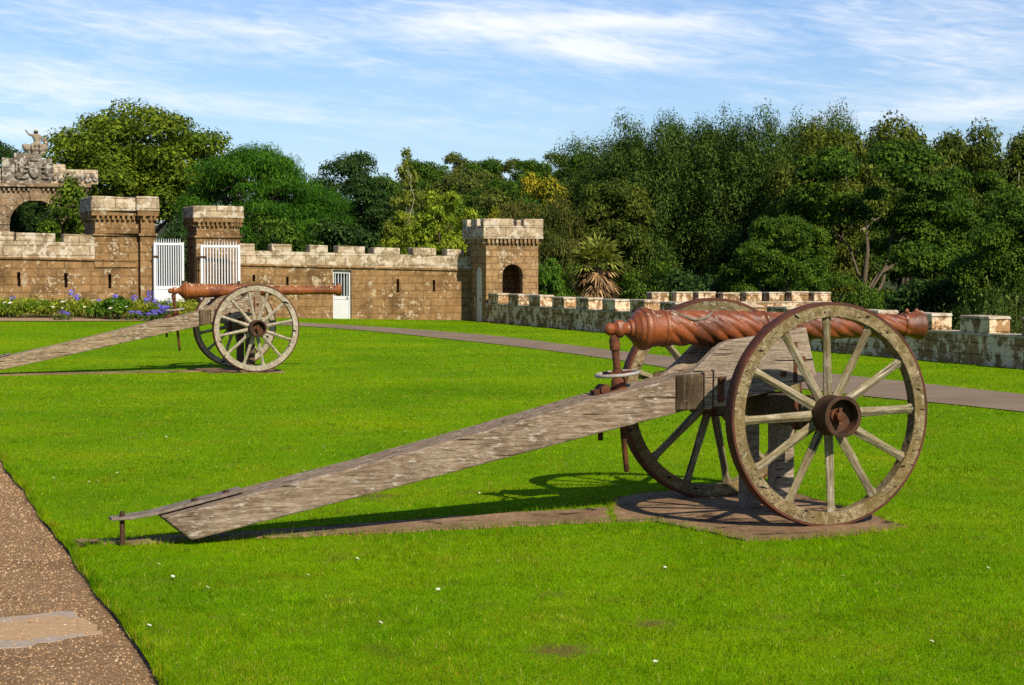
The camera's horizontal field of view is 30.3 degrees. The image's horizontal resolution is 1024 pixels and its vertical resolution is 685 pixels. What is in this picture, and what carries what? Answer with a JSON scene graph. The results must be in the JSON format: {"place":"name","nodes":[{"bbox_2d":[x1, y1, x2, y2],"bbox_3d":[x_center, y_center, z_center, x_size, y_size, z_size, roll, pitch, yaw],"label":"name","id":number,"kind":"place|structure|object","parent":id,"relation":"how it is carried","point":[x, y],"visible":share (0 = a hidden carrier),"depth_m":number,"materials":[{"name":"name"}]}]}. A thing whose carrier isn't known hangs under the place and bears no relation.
{"place":"outdoors","nodes":[
{"label":"outdoors","id":0,"kind":"place"},
{"bbox_2d":[0,461,161,684],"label":"gravel path","id":1,"kind":"structure","parent":0,"point":[85,677],"depth_m":9.59,"materials":[{"name":"brown gravel"}]},
{"bbox_2d":[0,611,102,648],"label":"paving slab","id":2,"kind":"structure","parent":1,"relation":"on","point":[44,630],"depth_m":9.09,"materials":[{"name":"beige stone"}]},
{"bbox_2d":[0,458,161,684],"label":"turf edge","id":3,"kind":"object","parent":1,"relation":"on","point":[111,612],"visible":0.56,"depth_m":9.90,"materials":[{"name":"soil"}]},
{"bbox_2d":[0,314,1023,684],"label":"lawn","id":4,"kind":"structure","parent":0,"point":[562,378],"depth_m":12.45,"materials":[{"name":"green plant"}]},
{"bbox_2d":[0,314,159,320],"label":"flower bed soil","id":5,"kind":"structure","parent":4,"relation":"on","point":[21,317],"depth_m":51.81,"materials":[{"name":"brown soil"}]},
{"bbox_2d":[51,310,72,319],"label":"blue flower plant","id":6,"kind":"object","parent":5,"relation":"on","point":[65,314],"visible":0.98,"depth_m":50.96,"materials":[{"name":"green plant"}]},
{"bbox_2d":[68,289,82,315],"bbox_3d":[-12.419,-1.131,53.860,0.779,0.800,0.666,2,3,38],"label":"blue flower plant","id":7,"kind":"object","parent":5,"relation":"on","point":[77,297],"visible":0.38,"depth_m":53.82,"materials":[{"name":"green plant"}]},
{"bbox_2d":[87,301,109,318],"bbox_3d":[-11.440,-0.891,52.234,0.625,0.531,0.536,0,2,0],"label":"leafy shrub","id":8,"kind":"object","parent":5,"relation":"on","point":[97,309],"visible":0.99,"depth_m":52.07,"materials":[{"name":"green plant"}]},
{"bbox_2d":[0,294,197,316],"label":"flower bed foliage","id":9,"kind":"object","parent":5,"relation":"on","point":[31,305],"visible":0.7,"depth_m":52.42,"materials":[{"name":"green plant"}]},
{"bbox_2d":[99,295,132,318],"bbox_3d":[-10.943,-0.958,52.159,0.886,0.705,1.290,-2,3,-41],"label":"leafy shrub","id":10,"kind":"object","parent":5,"relation":"on","point":[118,304],"visible":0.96,"depth_m":51.95,"materials":[{"name":"green plant"}]},
{"bbox_2d":[123,311,142,319],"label":"blue flower plant","id":11,"kind":"object","parent":5,"relation":"on","point":[134,316],"visible":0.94,"depth_m":52.10,"materials":[{"name":"green plant"}]},
{"bbox_2d":[131,290,152,316],"bbox_3d":[-10.736,-1.120,54.559,0.779,0.803,0.666,0,2,7],"label":"blue flower plant","id":12,"kind":"object","parent":5,"relation":"on","point":[148,294],"visible":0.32,"depth_m":54.54,"materials":[{"name":"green plant"}]},
{"bbox_2d":[135,310,160,320],"bbox_3d":[-10.017,-0.750,52.005,0.801,0.322,0.553,0,2,-2],"label":"blue flower plant","id":13,"kind":"object","parent":5,"relation":"on","point":[148,313],"visible":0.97,"depth_m":52.02,"materials":[{"name":"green plant"}]},
{"bbox_2d":[144,298,169,318],"bbox_3d":[-10.024,-0.958,53.236,0.801,0.626,0.553,-2,3,-33],"label":"blue flower plant","id":14,"kind":"object","parent":5,"relation":"on","point":[148,299],"visible":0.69,"depth_m":53.14,"materials":[{"name":"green plant"}]},
{"bbox_2d":[156,305,172,318],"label":"blue flower plant","id":15,"kind":"object","parent":5,"relation":"on","point":[162,310],"visible":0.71,"depth_m":52.50,"materials":[{"name":"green plant"}]},
{"bbox_2d":[0,370,201,375],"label":"trail strip","id":16,"kind":"object","parent":4,"relation":"on","point":[68,373],"visible":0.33,"depth_m":30.16,"materials":[{"name":"brown stone"}]},
{"bbox_2d":[152,238,183,302],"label":"iron gate","id":17,"kind":"structure","parent":4,"relation":"on","point":[161,293],"depth_m":56.38,"materials":[{"name":"white metal"}]},
{"bbox_2d":[199,241,239,301],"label":"iron gate","id":18,"kind":"structure","parent":4,"relation":"on","point":[218,246],"depth_m":56.29,"materials":[{"name":"white metal"}]},
{"bbox_2d":[192,367,285,372],"bbox_3d":[-4.456,0.501,30.945,1.279,0.100,1.772,-1,3,-21],"label":"wheel pad","id":19,"kind":"object","parent":4,"relation":"on","point":[223,370],"visible":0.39,"depth_m":30.81,"materials":[{"name":"brown stone"}]},
{"bbox_2d":[0,282,341,371],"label":"cannon","id":20,"kind":"object","parent":19,"relation":"on","point":[231,307],"visible":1,"depth_m":30.51,"materials":[{"name":"brown wood"}]},
{"bbox_2d":[70,507,613,547],"bbox_3d":[-0.959,1.261,12.387,3.856,0.104,0.660,-1,3,-22],"label":"trail strip","id":21,"kind":"object","parent":4,"relation":"on","point":[525,517],"visible":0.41,"depth_m":12.49,"materials":[{"name":"brown stone"}]},
{"bbox_2d":[611,490,907,541],"bbox_3d":[1.486,1.228,13.245,1.824,0.100,2.779,-1,2,-15],"label":"wheel pad","id":22,"kind":"object","parent":4,"relation":"on","point":[726,513],"visible":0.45,"depth_m":12.92,"materials":[{"name":"brown stone"}]},
{"bbox_2d":[109,298,927,544],"bbox_3d":[0.246,0.472,12.663,5.844,1.495,2.044,-1,3,-21],"label":"cannon","id":23,"kind":"object","parent":22,"relation":"on","point":[735,365],"visible":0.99,"depth_m":12.59,"materials":[{"name":"brown wood"}]},
{"bbox_2d":[0,0,1023,224],"label":"sky","id":24,"kind":"structure","parent":0,"point":[316,80],"materials":[{"name":"blue"}]},
{"bbox_2d":[155,224,996,318],"bbox_3d":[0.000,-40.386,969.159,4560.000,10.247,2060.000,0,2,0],"label":"ground","id":25,"kind":"structure","parent":0,"point":[160,234],"depth_m":150.78,"materials":[{"name":"green plant"}]},
{"bbox_2d":[0,140,48,232],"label":"broadleaf tree","id":26,"kind":"object","parent":25,"relation":"on","point":[18,217],"visible":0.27,"depth_m":99.71,"materials":[{"name":"green plant"}]},
{"bbox_2d":[13,201,56,241],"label":"broadleaf tree","id":27,"kind":"object","parent":25,"relation":"on","point":[26,207],"visible":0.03,"depth_m":115.99,"materials":[{"name":"green plant"}]},
{"bbox_2d":[0,153,97,237],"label":"gatehouse arch","id":28,"kind":"structure","parent":25,"relation":"on","point":[25,177],"depth_m":94.64,"materials":[{"name":"stone"}]},
{"bbox_2d":[22,130,47,153],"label":"statue","id":29,"kind":"object","parent":28,"relation":"on","point":[36,146],"visible":1,"depth_m":94.90,"materials":[{"name":"stone"}]},
{"bbox_2d":[36,173,88,241],"bbox_3d":[-14.613,-2.986,62.940,2.464,5.352,2.510,0,2,0],"label":"wispy tree","id":30,"kind":"object","parent":25,"relation":"on","point":[71,192],"visible":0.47,"depth_m":62.59,"materials":[{"name":"green plant"}]},
{"bbox_2d":[0,231,136,315],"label":"curtain wall","id":31,"kind":"structure","parent":25,"relation":"on","point":[45,266],"depth_m":55.30,"materials":[{"name":"stone"}]},
{"bbox_2d":[79,196,159,301],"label":"gate pillar","id":32,"kind":"structure","parent":25,"relation":"on","point":[119,227],"depth_m":55.89,"materials":[{"name":"stone"}]},
{"bbox_2d":[28,97,247,233],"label":"sycamore tree","id":33,"kind":"object","parent":25,"relation":"on","point":[135,166],"visible":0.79,"depth_m":99.87,"materials":[{"name":"green plant"}]},
{"bbox_2d":[157,225,187,285],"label":"leafy bush","id":34,"kind":"object","parent":25,"relation":"on","point":[172,236],"visible":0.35,"depth_m":71.50,"materials":[{"name":"green plant"}]},
{"bbox_2d":[160,211,249,248],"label":"broadleaf tree","id":35,"kind":"object","parent":25,"relation":"on","point":[179,227],"visible":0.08,"depth_m":90.53,"materials":[{"name":"green plant"}]},
{"bbox_2d":[182,206,243,303],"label":"gate pillar","id":36,"kind":"structure","parent":25,"relation":"on","point":[217,225],"depth_m":56.76,"materials":[{"name":"stone"}]},
{"bbox_2d":[162,140,331,259],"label":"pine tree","id":37,"kind":"object","parent":25,"relation":"on","point":[277,176],"visible":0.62,"depth_m":74.60,"materials":[{"name":"green plant"}]},
{"bbox_2d":[248,213,322,251],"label":"leafy bush","id":38,"kind":"object","parent":25,"relation":"on","point":[278,235],"visible":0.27,"depth_m":70.34,"materials":[{"name":"green plant"}]},
{"bbox_2d":[281,182,357,232],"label":"pine tree","id":39,"kind":"object","parent":25,"relation":"on","point":[330,202],"visible":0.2,"depth_m":77.16,"materials":[{"name":"green plant"}]},
{"bbox_2d":[306,214,386,253],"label":"leafy bush","id":40,"kind":"object","parent":25,"relation":"on","point":[335,234],"visible":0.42,"depth_m":73.39,"materials":[{"name":"green plant"}]},
{"bbox_2d":[239,243,470,320],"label":"curtain wall","id":41,"kind":"structure","parent":25,"relation":"on","point":[413,284],"depth_m":58.54,"materials":[{"name":"stone"}]},
{"bbox_2d":[333,270,350,318],"bbox_3d":[-5.294,-1.461,58.416,0.589,1.564,0.186,-1,3,-20],"label":"door","id":42,"kind":"structure","parent":41,"relation":"in","point":[341,304],"depth_m":58.42,"materials":[{"name":"white paint"}]},
{"bbox_2d":[311,149,404,241],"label":"broadleaf tree","id":43,"kind":"object","parent":25,"relation":"on","point":[378,210],"visible":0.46,"depth_m":95.00,"materials":[{"name":"green plant"}]},
{"bbox_2d":[354,172,419,224],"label":"hill tree","id":44,"kind":"object","parent":25,"relation":"on","point":[396,188],"visible":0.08,"depth_m":148.82,"materials":[{"name":"green plant"}]},
{"bbox_2d":[374,210,420,254],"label":"yellow green tree","id":45,"kind":"object","parent":25,"relation":"on","point":[391,241],"visible":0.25,"depth_m":73.46,"materials":[{"name":"green plant"}]},
{"bbox_2d":[381,146,423,252],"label":"birch tree","id":46,"kind":"object","parent":25,"relation":"on","point":[409,199],"visible":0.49,"depth_m":73.68,"materials":[{"name":"green plant"}]},
{"bbox_2d":[395,174,431,212],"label":"hill tree","id":47,"kind":"object","parent":25,"relation":"on","point":[423,184],"visible":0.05,"depth_m":163.51,"materials":[{"name":"green plant"}]},
{"bbox_2d":[401,187,455,244],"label":"hill tree","id":48,"kind":"object","parent":25,"relation":"on","point":[449,227],"visible":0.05,"depth_m":127.01,"materials":[{"name":"green plant"}]},
{"bbox_2d":[408,158,458,209],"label":"hill tree","id":49,"kind":"object","parent":25,"relation":"on","point":[428,171],"visible":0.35,"depth_m":203.42,"materials":[{"name":"green plant"}]},
{"bbox_2d":[397,189,478,255],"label":"yellow green tree","id":50,"kind":"object","parent":25,"relation":"on","point":[423,236],"visible":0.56,"depth_m":70.48,"materials":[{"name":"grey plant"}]},
{"bbox_2d":[418,171,463,212],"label":"hill tree","id":51,"kind":"object","parent":25,"relation":"on","point":[445,184],"visible":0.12,"depth_m":170.99,"materials":[{"name":"green plant"}]},
{"bbox_2d":[441,152,477,189],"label":"hill tree","id":52,"kind":"object","parent":25,"relation":"on","point":[457,162],"visible":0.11,"depth_m":213.49,"materials":[{"name":"green plant"}]},
{"bbox_2d":[446,189,487,229],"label":"hill tree","id":53,"kind":"object","parent":25,"relation":"on","point":[467,203],"visible":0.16,"depth_m":138.66,"materials":[{"name":"green plant"}]},
{"bbox_2d":[446,168,495,216],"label":"hill tree","id":54,"kind":"object","parent":25,"relation":"on","point":[473,180],"visible":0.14,"depth_m":166.85,"materials":[{"name":"green plant"}]},
{"bbox_2d":[461,156,505,195],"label":"hill tree","id":55,"kind":"object","parent":25,"relation":"on","point":[492,165],"visible":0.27,"depth_m":208.13,"materials":[{"name":"green plant"}]},
{"bbox_2d":[473,189,512,218],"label":"hill tree","id":56,"kind":"object","parent":25,"relation":"on","point":[492,199],"visible":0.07,"depth_m":133.97,"materials":[{"name":"green plant"}]},
{"bbox_2d":[463,218,542,321],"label":"tower","id":57,"kind":"structure","parent":25,"relation":"on","point":[503,253],"depth_m":58.64,"materials":[{"name":"stone"}]},
{"bbox_2d":[477,267,481,321],"bbox_3d":[-1.004,-1.427,58.920,0.060,1.879,0.524,-1,3,-20],"label":"door","id":58,"kind":"structure","parent":57,"relation":"in","point":[479,272],"depth_m":58.92,"materials":[{"name":"white paint"}]},
{"bbox_2d":[486,202,523,218],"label":"yellow tree","id":59,"kind":"object","parent":25,"relation":"on","point":[492,214],"visible":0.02,"depth_m":127.54,"materials":[{"name":"green plant"}]},
{"bbox_2d":[479,177,531,205],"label":"hill tree","id":60,"kind":"object","parent":25,"relation":"on","point":[512,190],"visible":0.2,"depth_m":163.48,"materials":[{"name":"green plant"}]},
{"bbox_2d":[490,157,522,185],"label":"hill tree","id":61,"kind":"object","parent":25,"relation":"on","point":[509,164],"visible":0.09,"depth_m":213.77,"materials":[{"name":"green plant"}]},
{"bbox_2d":[495,194,531,219],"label":"cypress tree","id":62,"kind":"object","parent":25,"relation":"on","point":[516,213],"visible":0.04,"depth_m":76.59,"materials":[{"name":"green plant"}]},
{"bbox_2d":[512,158,554,194],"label":"hill tree","id":63,"kind":"object","parent":25,"relation":"on","point":[541,170],"visible":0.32,"depth_m":206.65,"materials":[{"name":"green plant"}]},
{"bbox_2d":[507,195,565,241],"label":"hill tree","id":64,"kind":"object","parent":25,"relation":"on","point":[529,204],"visible":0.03,"depth_m":131.55,"materials":[{"name":"green plant"}]},
{"bbox_2d":[520,171,570,227],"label":"yellow tree","id":65,"kind":"object","parent":25,"relation":"on","point":[536,189],"visible":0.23,"depth_m":136.85,"materials":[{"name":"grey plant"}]},
{"bbox_2d":[538,257,567,296],"bbox_3d":[1.222,-1.115,63.973,1.198,3.590,1.464,-1,2,-12],"label":"bright bush","id":66,"kind":"object","parent":25,"relation":"on","point":[549,283],"visible":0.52,"depth_m":63.70,"materials":[{"name":"green plant"}]},
{"bbox_2d":[542,151,574,177],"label":"hill tree","id":67,"kind":"object","parent":25,"relation":"on","point":[547,156],"visible":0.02,"depth_m":210.74,"materials":[{"name":"green plant"}]},
{"bbox_2d":[526,192,592,295],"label":"broadleaf tree","id":68,"kind":"object","parent":25,"relation":"on","point":[555,245],"visible":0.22,"depth_m":74.43,"materials":[{"name":"green plant"}]},
{"bbox_2d":[556,261,584,296],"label":"leafy bush","id":69,"kind":"object","parent":25,"relation":"on","point":[568,292],"visible":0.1,"depth_m":69.86,"materials":[{"name":"green plant"}]},
{"bbox_2d":[558,166,589,238],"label":"hill tree","id":70,"kind":"object","parent":25,"relation":"on","point":[560,183],"visible":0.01,"depth_m":149.07,"materials":[{"name":"green plant"}]},
{"bbox_2d":[553,151,597,181],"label":"hill tree","id":71,"kind":"object","parent":25,"relation":"on","point":[573,161],"visible":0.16,"depth_m":203.81,"materials":[{"name":"green plant"}]},
{"bbox_2d":[566,232,626,298],"bbox_3d":[2.895,-1.236,63.940,2.350,5.022,2.265,0,2,0],"label":"palm tree","id":72,"kind":"object","parent":25,"relation":"on","point":[594,282],"visible":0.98,"depth_m":63.58,"materials":[{"name":"green plant"}]},
{"bbox_2d":[547,129,652,292],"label":"poplar tree","id":73,"kind":"object","parent":25,"relation":"on","point":[573,190],"visible":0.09,"depth_m":103.44,"materials":[{"name":"green plant"}]},
{"bbox_2d":[563,176,658,298],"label":"broadleaf tree","id":74,"kind":"object","parent":25,"relation":"on","point":[611,204],"visible":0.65,"depth_m":84.80,"materials":[{"name":"green plant"}]},
{"bbox_2d":[617,255,675,300],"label":"leafy bush","id":75,"kind":"object","parent":25,"relation":"on","point":[635,291],"visible":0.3,"depth_m":77.62,"materials":[{"name":"green plant"}]},
{"bbox_2d":[578,106,715,298],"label":"poplar tree","id":76,"kind":"object","parent":25,"relation":"on","point":[660,186],"visible":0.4,"depth_m":98.42,"materials":[{"name":"green plant"}]},
{"bbox_2d":[656,265,723,300],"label":"leafy bush","id":77,"kind":"object","parent":25,"relation":"on","point":[679,280],"visible":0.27,"depth_m":73.58,"materials":[{"name":"green plant"}]},
{"bbox_2d":[651,107,740,276],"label":"poplar tree","id":78,"kind":"object","parent":25,"relation":"on","point":[696,133],"visible":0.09,"depth_m":99.94,"materials":[{"name":"green plant"}]},
{"bbox_2d":[687,127,750,254],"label":"broadleaf tree","id":79,"kind":"object","parent":25,"relation":"on","point":[719,151],"visible":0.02,"depth_m":116.04,"materials":[{"name":"green plant"}]},
{"bbox_2d":[672,98,801,300],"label":"poplar tree","id":80,"kind":"object","parent":25,"relation":"on","point":[748,174],"visible":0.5,"depth_m":97.47,"materials":[{"name":"green plant"}]},
{"bbox_2d":[646,291,831,310],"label":"battlement wall","id":81,"kind":"structure","parent":25,"relation":"on","point":[797,298],"depth_m":58.66,"materials":[{"name":"stone"}]},
{"bbox_2d":[484,293,1023,368],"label":"battlement wall","id":82,"kind":"structure","parent":25,"relation":"on","point":[988,340],"depth_m":36.91,"materials":[{"name":"stone"}]},
{"bbox_2d":[711,213,852,300],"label":"sycamore tree","id":83,"kind":"object","parent":25,"relation":"on","point":[737,275],"visible":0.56,"depth_m":71.01,"materials":[{"name":"green plant"}]},
{"bbox_2d":[733,113,844,302],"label":"poplar tree","id":84,"kind":"object","parent":25,"relation":"on","point":[789,136],"visible":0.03,"depth_m":100.52,"materials":[{"name":"green plant"}]},
{"bbox_2d":[764,114,892,300],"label":"broadleaf tree","id":85,"kind":"object","parent":25,"relation":"on","point":[783,180],"visible":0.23,"depth_m":91.07,"materials":[{"name":"green plant"}]},
{"bbox_2d":[785,98,893,303],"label":"poplar tree","id":86,"kind":"object","parent":25,"relation":"on","point":[837,123],"visible":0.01,"depth_m":99.91,"materials":[{"name":"green plant"}]},
{"bbox_2d":[847,279,885,309],"bbox_3d":[11.630,-0.179,62.070,1.609,3.918,1.818,0,2,-5],"label":"leafy bush","id":87,"kind":"object","parent":25,"relation":"on","point":[871,300],"visible":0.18,"depth_m":61.79,"materials":[{"name":"green plant"}]},
{"bbox_2d":[747,138,986,316],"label":"sycamore tree","id":88,"kind":"object","parent":25,"relation":"on","point":[826,163],"visible":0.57,"depth_m":81.77,"materials":[{"name":"green plant"}]},
{"bbox_2d":[875,239,899,303],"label":"broadleaf tree","id":89,"kind":"object","parent":25,"relation":"on","point":[898,283],"visible":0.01,"depth_m":117.53,"materials":[{"name":"green plant"}]},
{"bbox_2d":[854,109,988,287],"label":"broadleaf tree","id":90,"kind":"object","parent":25,"relation":"on","point":[905,133],"visible":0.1,"depth_m":102.40,"materials":[{"name":"green plant"}]},
{"bbox_2d":[882,271,967,329],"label":"leafy bush","id":91,"kind":"object","parent":25,"relation":"on","point":[933,296],"visible":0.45,"depth_m":65.42,"materials":[{"name":"green plant"}]},
{"bbox_2d":[895,165,1016,318],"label":"sycamore tree","id":92,"kind":"object","parent":25,"relation":"on","point":[959,176],"visible":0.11,"depth_m":87.46,"materials":[{"name":"green plant"}]},
{"bbox_2d":[923,116,1008,276],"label":"broadleaf tree","id":93,"kind":"object","parent":25,"relation":"on","point":[971,157],"visible":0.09,"depth_m":106.66,"materials":[{"name":"green plant"}]},
{"bbox_2d":[926,297,1023,329],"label":"weed clump","id":94,"kind":"object","parent":25,"relation":"on","point":[955,328],"visible":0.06,"depth_m":37.48,"materials":[{"name":"green plant"}]},
{"bbox_2d":[935,274,1023,333],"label":"weed clump","id":95,"kind":"object","parent":25,"relation":"on","point":[1005,306],"visible":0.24,"depth_m":36.07,"materials":[{"name":"green plant"}]},
{"bbox_2d":[941,186,1023,333],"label":"broadleaf tree","id":96,"kind":"object","parent":25,"relation":"on","point":[996,233],"visible":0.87,"depth_m":63.23,"materials":[{"name":"green plant"}]},
{"bbox_2d":[943,270,1023,333],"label":"weed clump","id":97,"kind":"object","parent":25,"relation":"on","point":[1009,310],"visible":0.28,"depth_m":35.20,"materials":[{"name":"green plant"}]},
{"bbox_2d":[969,126,1023,331],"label":"broadleaf tree","id":98,"kind":"object","parent":25,"relation":"on","point":[1013,161],"visible":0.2,"depth_m":102.82,"materials":[{"name":"green plant"}]},
{"bbox_2d":[265,321,1023,411],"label":"tarmac path","id":99,"kind":"structure","parent":0,"point":[887,388],"depth_m":28.11,"materials":[{"name":"grey asphalt"}]}
]}

